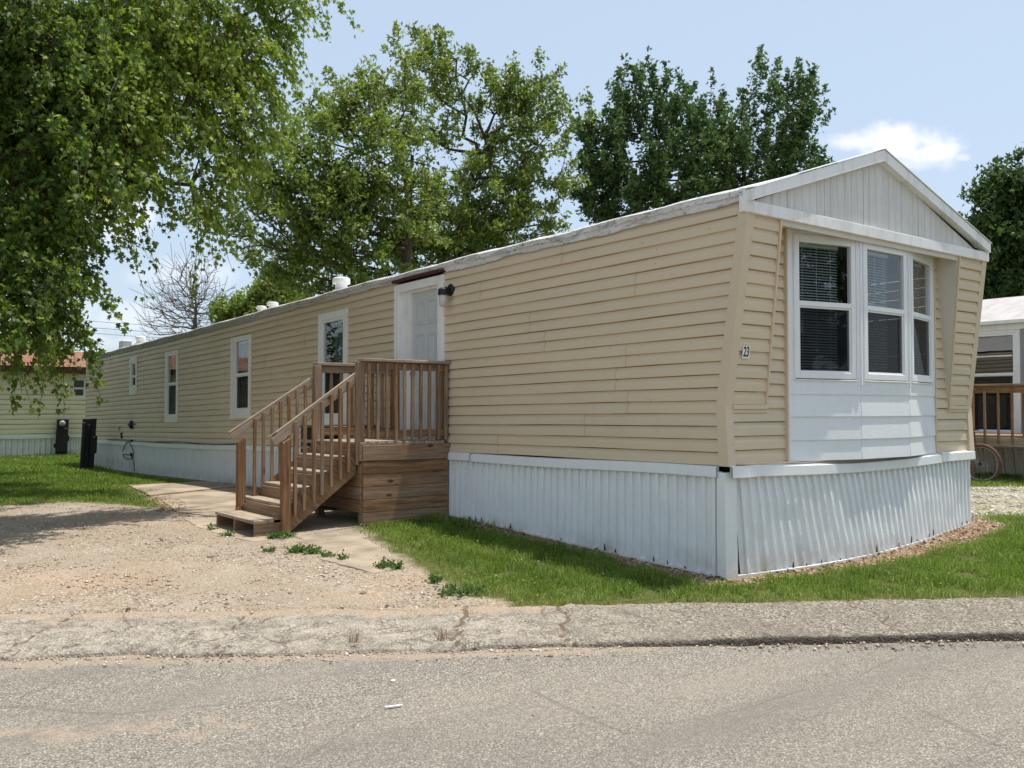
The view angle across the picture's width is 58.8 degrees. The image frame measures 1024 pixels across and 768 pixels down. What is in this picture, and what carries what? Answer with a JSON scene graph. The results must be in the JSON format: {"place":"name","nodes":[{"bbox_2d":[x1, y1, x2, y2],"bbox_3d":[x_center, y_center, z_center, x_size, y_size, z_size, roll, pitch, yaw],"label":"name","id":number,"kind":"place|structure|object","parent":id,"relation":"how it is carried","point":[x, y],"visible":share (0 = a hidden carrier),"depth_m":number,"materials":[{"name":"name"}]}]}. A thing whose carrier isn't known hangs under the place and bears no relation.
{"place":"outdoors","nodes":[
{"label":"outdoors","id":0,"kind":"place"},
{"bbox_2d":[0,334,79,351],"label":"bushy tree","id":1,"kind":"object","parent":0,"point":[30,341],"visible":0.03,"depth_m":51.76,"materials":[{"name":"green plant"}]},
{"bbox_2d":[0,349,85,456],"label":"cream house","id":2,"kind":"structure","parent":0,"point":[23,432],"depth_m":30.31,"materials":[{"name":"plastic"}]},
{"bbox_2d":[71,379,85,397],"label":"window","id":3,"kind":"structure","parent":2,"relation":"in","point":[84,389],"depth_m":31.05,"materials":[{"name":"white paint"}]},
{"bbox_2d":[0,452,138,480],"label":"lawn grass","id":4,"kind":"structure","parent":0,"point":[59,466],"depth_m":23.05,"materials":[{"name":"green plant"}]},
{"bbox_2d":[83,320,199,337],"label":"utility wires","id":5,"kind":"object","parent":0,"point":[129,330],"visible":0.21,"depth_m":67.99,"materials":[{"name":"black metal"}]},
{"bbox_2d":[0,641,1023,767],"bbox_3d":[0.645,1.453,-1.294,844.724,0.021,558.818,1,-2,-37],"label":"road","id":6,"kind":"structure","parent":0,"point":[446,715],"depth_m":4.52,"materials":[{"name":"grey asphalt"}]},
{"bbox_2d":[385,704,402,707],"bbox_3d":[-0.591,1.611,4.545,0.092,0.008,0.012,1,-2,-23],"label":"paper scrap","id":7,"kind":"object","parent":6,"relation":"on","point":[398,705],"visible":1,"depth_m":4.54,"materials":[{"name":"white paper"}]},
{"bbox_2d":[1,639,1023,669],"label":"gutter stones","id":8,"kind":"object","parent":6,"relation":"on","point":[941,642],"visible":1,"depth_m":5.53,"materials":[{"name":"beige gravel"}]},
{"bbox_2d":[13,653,1023,767],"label":"road grit","id":9,"kind":"object","parent":6,"relation":"on","point":[553,711],"visible":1,"depth_m":4.51,"materials":[{"name":"gravel"}]},
{"bbox_2d":[0,458,1023,615],"bbox_3d":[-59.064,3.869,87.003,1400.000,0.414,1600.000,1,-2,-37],"label":"ground","id":10,"kind":"structure","parent":0,"point":[230,574],"depth_m":7.82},
{"bbox_2d":[54,419,68,455],"bbox_3d":[-15.093,1.808,30.447,0.464,1.270,0.365,1,-2,-29],"label":"utility pedestal","id":11,"kind":"object","parent":10,"relation":"on","point":[61,443],"visible":0.94,"depth_m":30.41,"materials":[{"name":"black metal"}]},
{"bbox_2d":[80,419,97,468],"bbox_3d":[-10.911,1.568,23.416,0.405,1.350,0.224,1,-2,-29],"label":"utility pedestal","id":12,"kind":"object","parent":10,"relation":"on","point":[88,452],"visible":0.81,"depth_m":23.39,"materials":[{"name":"black metal"}]},
{"bbox_2d":[0,474,192,509],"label":"lawn grass","id":13,"kind":"structure","parent":10,"relation":"on","point":[78,489],"depth_m":15.48,"materials":[{"name":"green plant"}]},
{"bbox_2d":[0,0,363,417],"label":"silver maple","id":14,"kind":"object","parent":10,"relation":"on","point":[90,111],"visible":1,"depth_m":10.47,"materials":[{"name":"green plant"}]},
{"bbox_2d":[128,481,235,496],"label":"path slab","id":15,"kind":"structure","parent":10,"relation":"on","point":[170,488],"depth_m":15.79,"materials":[{"name":"concrete"}]},
{"bbox_2d":[129,238,237,340],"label":"bare tree","id":16,"kind":"object","parent":10,"relation":"on","point":[195,313],"visible":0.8,"depth_m":44.80,"materials":[{"name":"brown plant"}]},
{"bbox_2d":[156,488,278,516],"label":"path slab","id":17,"kind":"structure","parent":10,"relation":"on","point":[207,503],"depth_m":13.26,"materials":[{"name":"concrete"}]},
{"bbox_2d":[219,530,234,536],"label":"weed","id":18,"kind":"object","parent":10,"relation":"on","point":[227,533],"visible":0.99,"depth_m":9.77,"materials":[{"name":"green plant"}]},
{"bbox_2d":[0,496,484,615],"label":"driveway stones","id":19,"kind":"object","parent":10,"relation":"on","point":[363,592],"visible":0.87,"depth_m":8.13,"materials":[{"name":"beige gravel"}]},
{"bbox_2d":[206,270,315,324],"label":"bushy tree","id":20,"kind":"object","parent":10,"relation":"on","point":[237,305],"visible":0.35,"depth_m":41.35,"materials":[{"name":"green plant"}]},
{"bbox_2d":[261,545,275,551],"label":"weed","id":21,"kind":"object","parent":10,"relation":"on","point":[270,549],"visible":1,"depth_m":8.77,"materials":[{"name":"green plant"}]},
{"bbox_2d":[265,532,276,538],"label":"weed","id":22,"kind":"object","parent":10,"relation":"on","point":[272,536],"visible":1,"depth_m":9.49,"materials":[{"name":"green plant"}]},
{"bbox_2d":[184,509,382,541],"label":"path slab","id":23,"kind":"structure","parent":10,"relation":"on","point":[329,520],"depth_m":10.44,"materials":[{"name":"concrete"}]},
{"bbox_2d":[206,523,218,529],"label":"weed","id":24,"kind":"object","parent":23,"relation":"on","point":[209,527],"visible":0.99,"depth_m":10.23,"materials":[{"name":"green plant"}]},
{"bbox_2d":[268,530,297,539],"bbox_3d":[-2.444,1.593,9.599,0.270,0.117,0.315,0,-2,16],"label":"weed","id":25,"kind":"object","parent":23,"relation":"on","point":[280,535],"visible":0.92,"depth_m":9.57,"materials":[{"name":"green plant"}]},
{"bbox_2d":[215,358,450,536],"bbox_3d":[-2.105,0.690,10.815,2.425,1.946,1.330,1,-2,-37],"label":"wooden porch","id":26,"kind":"object","parent":23,"relation":"on","point":[346,475],"visible":0.98,"depth_m":10.57,"materials":[{"name":"brown wood"}]},
{"bbox_2d":[283,542,310,553],"bbox_3d":[-2.065,1.585,8.751,0.210,0.118,0.273,-1,-2,20],"label":"weed","id":27,"kind":"object","parent":10,"relation":"on","point":[295,548],"visible":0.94,"depth_m":8.70,"materials":[{"name":"green plant"}]},
{"bbox_2d":[302,544,321,554],"bbox_3d":[-1.906,1.574,8.664,0.187,0.116,0.209,0,-2,-9],"label":"weed","id":28,"kind":"object","parent":10,"relation":"on","point":[314,550],"visible":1,"depth_m":8.62,"materials":[{"name":"green plant"}]},
{"bbox_2d":[177,20,457,304],"bbox_3d":[-5.184,-3.918,25.598,7.150,12.224,5.205,-1,-2,19],"label":"maple tree","id":29,"kind":"object","parent":10,"relation":"on","point":[339,202],"visible":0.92,"depth_m":24.91,"materials":[{"name":"green plant"}]},
{"bbox_2d":[296,528,409,573],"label":"path slab","id":30,"kind":"structure","parent":10,"relation":"on","point":[362,551],"depth_m":8.82,"materials":[{"name":"concrete"}]},
{"bbox_2d":[317,549,337,556],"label":"weed","id":31,"kind":"object","parent":30,"relation":"on","point":[326,554],"visible":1,"depth_m":8.45,"materials":[{"name":"green plant"}]},
{"bbox_2d":[337,549,349,559],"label":"weed","id":32,"kind":"object","parent":30,"relation":"on","point":[341,557],"visible":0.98,"depth_m":8.34,"materials":[{"name":"green plant"}]},
{"bbox_2d":[370,556,394,568],"bbox_3d":[-1.114,1.579,7.993,0.206,0.107,0.250,1,-2,-37],"label":"weed","id":33,"kind":"object","parent":30,"relation":"on","point":[384,563],"visible":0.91,"depth_m":7.97,"materials":[{"name":"green plant"}]},
{"bbox_2d":[388,559,404,569],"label":"weed","id":34,"kind":"object","parent":10,"relation":"on","point":[395,566],"visible":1,"depth_m":7.91,"materials":[{"name":"green plant"}]},
{"bbox_2d":[424,573,442,583],"bbox_3d":[-0.645,1.595,7.442,0.166,0.099,0.132,0,-2,13],"label":"weed","id":35,"kind":"object","parent":10,"relation":"on","point":[433,579],"visible":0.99,"depth_m":7.41,"materials":[{"name":"green plant"}]},
{"bbox_2d":[434,581,488,597],"bbox_3d":[-0.398,1.589,7.043,0.426,0.127,0.403,0,-2,4],"label":"weed","id":36,"kind":"object","parent":10,"relation":"on","point":[453,590],"visible":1,"depth_m":7.00,"materials":[{"name":"green plant"}]},
{"bbox_2d":[367,20,600,272],"bbox_3d":[-0.887,-4.511,28.020,7.291,13.547,4.501,0,-2,13],"label":"maple tree","id":37,"kind":"object","parent":10,"relation":"on","point":[475,230],"visible":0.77,"depth_m":27.52,"materials":[{"name":"green plant"}]},
{"bbox_2d":[0,597,1023,660],"bbox_3d":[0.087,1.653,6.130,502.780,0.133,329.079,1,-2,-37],"label":"kerb","id":38,"kind":"structure","parent":10,"relation":"on","point":[241,633],"depth_m":5.96,"materials":[{"name":"concrete"}]},
{"bbox_2d":[347,628,361,643],"bbox_3d":[-0.964,1.552,5.637,0.102,0.098,0.073,0,-2,0],"label":"dry grass tuft","id":39,"kind":"object","parent":38,"relation":"on","point":[356,639],"visible":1,"depth_m":5.63,"materials":[{"name":"beige plant"}]},
{"bbox_2d":[432,627,448,640],"bbox_3d":[-0.445,1.549,5.679,0.093,0.106,0.165,-1,-2,38],"label":"dry grass tuft","id":40,"kind":"object","parent":38,"relation":"on","point":[441,636],"visible":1,"depth_m":5.68,"materials":[{"name":"beige plant"}]},
{"bbox_2d":[85,148,991,579],"bbox_3d":[-3.450,0.026,17.961,4.490,4.087,23.285,1,-2,-37],"label":"mobile home","id":41,"kind":"object","parent":10,"relation":"on","point":[771,376],"visible":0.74,"depth_m":9.05,"materials":[{"name":"beige plastic"}]},
{"bbox_2d":[129,356,137,394],"bbox_3d":[-9.171,-0.196,22.065,0.064,0.930,0.640,1,-2,-37],"label":"window","id":42,"kind":"structure","parent":41,"relation":"in","point":[133,362],"depth_m":22.11,"materials":[{"name":"white paint"}]},
{"bbox_2d":[164,350,178,421],"bbox_3d":[-7.334,0.060,19.712,0.124,1.554,0.880,1,-2,-37],"label":"window","id":43,"kind":"structure","parent":41,"relation":"in","point":[171,389],"depth_m":19.76,"materials":[{"name":"white paint"}]},
{"bbox_2d":[230,334,251,418],"bbox_3d":[-4.886,-0.121,16.526,0.124,1.508,0.980,1,-2,-37],"label":"window","id":44,"kind":"structure","parent":41,"relation":"in","point":[240,383],"depth_m":16.58,"materials":[{"name":"white paint"}]},
{"bbox_2d":[318,308,348,424],"bbox_3d":[-2.640,-0.039,13.595,0.124,2.102,0.960,1,-2,-37],"label":"window","id":45,"kind":"structure","parent":41,"relation":"in","point":[338,315],"depth_m":13.58,"materials":[{"name":"white paint"}]},
{"bbox_2d":[410,288,436,443],"bbox_3d":[-1.103,-0.181,11.566,0.110,2.032,0.695,1,-2,-37],"label":"door","id":46,"kind":"structure","parent":41,"relation":"in","point":[424,304],"depth_m":11.60,"materials":[{"name":"grey paint"}]},
{"bbox_2d":[792,233,857,380],"bbox_3d":[2.893,-0.700,8.484,0.781,1.345,0.221,1,-2,-34],"label":"window","id":47,"kind":"structure","parent":41,"relation":"in","point":[825,334],"depth_m":8.48,"materials":[{"name":"white paint"}]},
{"bbox_2d":[862,242,908,382],"bbox_3d":[3.637,-0.687,8.949,0.800,1.345,0.120,1,-2,-37],"label":"window","id":48,"kind":"structure","parent":41,"relation":"in","point":[885,330],"depth_m":8.94,"materials":[{"name":"white paint"}]},
{"bbox_2d":[910,252,933,384],"bbox_3d":[4.261,-0.671,9.527,0.746,1.345,0.208,1,-2,-41],"label":"window","id":49,"kind":"structure","parent":41,"relation":"in","point":[922,333],"depth_m":9.58,"materials":[{"name":"white paint"}]},
{"bbox_2d":[145,488,1013,585],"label":"dry litter","id":50,"kind":"object","parent":10,"relation":"on","point":[777,572],"visible":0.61,"depth_m":9.08,"materials":[{"name":"brown plant"}]},
{"bbox_2d":[558,46,738,224],"bbox_3d":[4.991,-5.005,33.919,6.213,14.854,5.524,1,-2,-37],"label":"shade tree","id":51,"kind":"object","parent":10,"relation":"on","point":[609,171],"visible":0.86,"depth_m":33.35,"materials":[{"name":"green plant"}]},
{"bbox_2d":[342,510,1023,606],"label":"front lawn grass","id":52,"kind":"structure","parent":10,"relation":"on","point":[569,569],"depth_m":7.82,"materials":[{"name":"green plant"}]},
{"bbox_2d":[651,43,836,198],"bbox_3d":[9.072,-5.462,35.062,7.857,15.830,4.155,0,-2,1],"label":"shade tree","id":53,"kind":"object","parent":10,"relation":"on","point":[789,147],"visible":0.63,"depth_m":34.34,"materials":[{"name":"green plant"}]},
{"bbox_2d":[914,296,1023,475],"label":"grey mobile home","id":54,"kind":"object","parent":10,"relation":"on","point":[1000,355],"visible":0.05,"depth_m":18.64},
{"bbox_2d":[973,329,1021,437],"bbox_3d":[9.832,0.062,18.646,0.064,2.300,1.170,1,-2,-37],"label":"window","id":55,"kind":"structure","parent":54,"relation":"in","point":[1015,377],"depth_m":18.47,"materials":[{"name":"white paint"}]},
{"bbox_2d":[970,429,1001,482],"bbox_3d":[8.238,1.335,16.996,0.568,1.002,1.790,1,-2,-37],"label":"bicycle","id":56,"kind":"object","parent":10,"relation":"on","point":[998,459],"visible":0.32,"depth_m":16.47,"materials":[{"name":"grey metal"}]},
{"bbox_2d":[956,142,1023,299],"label":"shade tree","id":57,"kind":"object","parent":10,"relation":"on","point":[997,196],"visible":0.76,"depth_m":37.24,"materials":[{"name":"green plant"}]},
{"bbox_2d":[970,383,1023,481],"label":"wooden deck","id":58,"kind":"structure","parent":10,"relation":"on","point":[997,440],"depth_m":16.74,"materials":[{"name":"brown wood"}]},
{"bbox_2d":[970,485,1023,524],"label":"lane stones","id":59,"kind":"object","parent":10,"relation":"on","point":[1004,496],"visible":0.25,"depth_m":12.81,"materials":[{"name":"beige gravel"}]},
{"bbox_2d":[0,0,1023,351],"label":"sky","id":60,"kind":"structure","parent":0,"point":[938,85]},
{"bbox_2d":[970,472,1023,486],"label":"lane grass","id":61,"kind":"structure","parent":0,"point":[988,475],"depth_m":16.70,"materials":[{"name":"green plant"}]},
{"bbox_2d":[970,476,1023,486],"bbox_3d":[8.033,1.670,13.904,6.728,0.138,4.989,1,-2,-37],"label":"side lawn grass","id":62,"kind":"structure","parent":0,"point":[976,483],"depth_m":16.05,"materials":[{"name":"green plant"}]}
]}

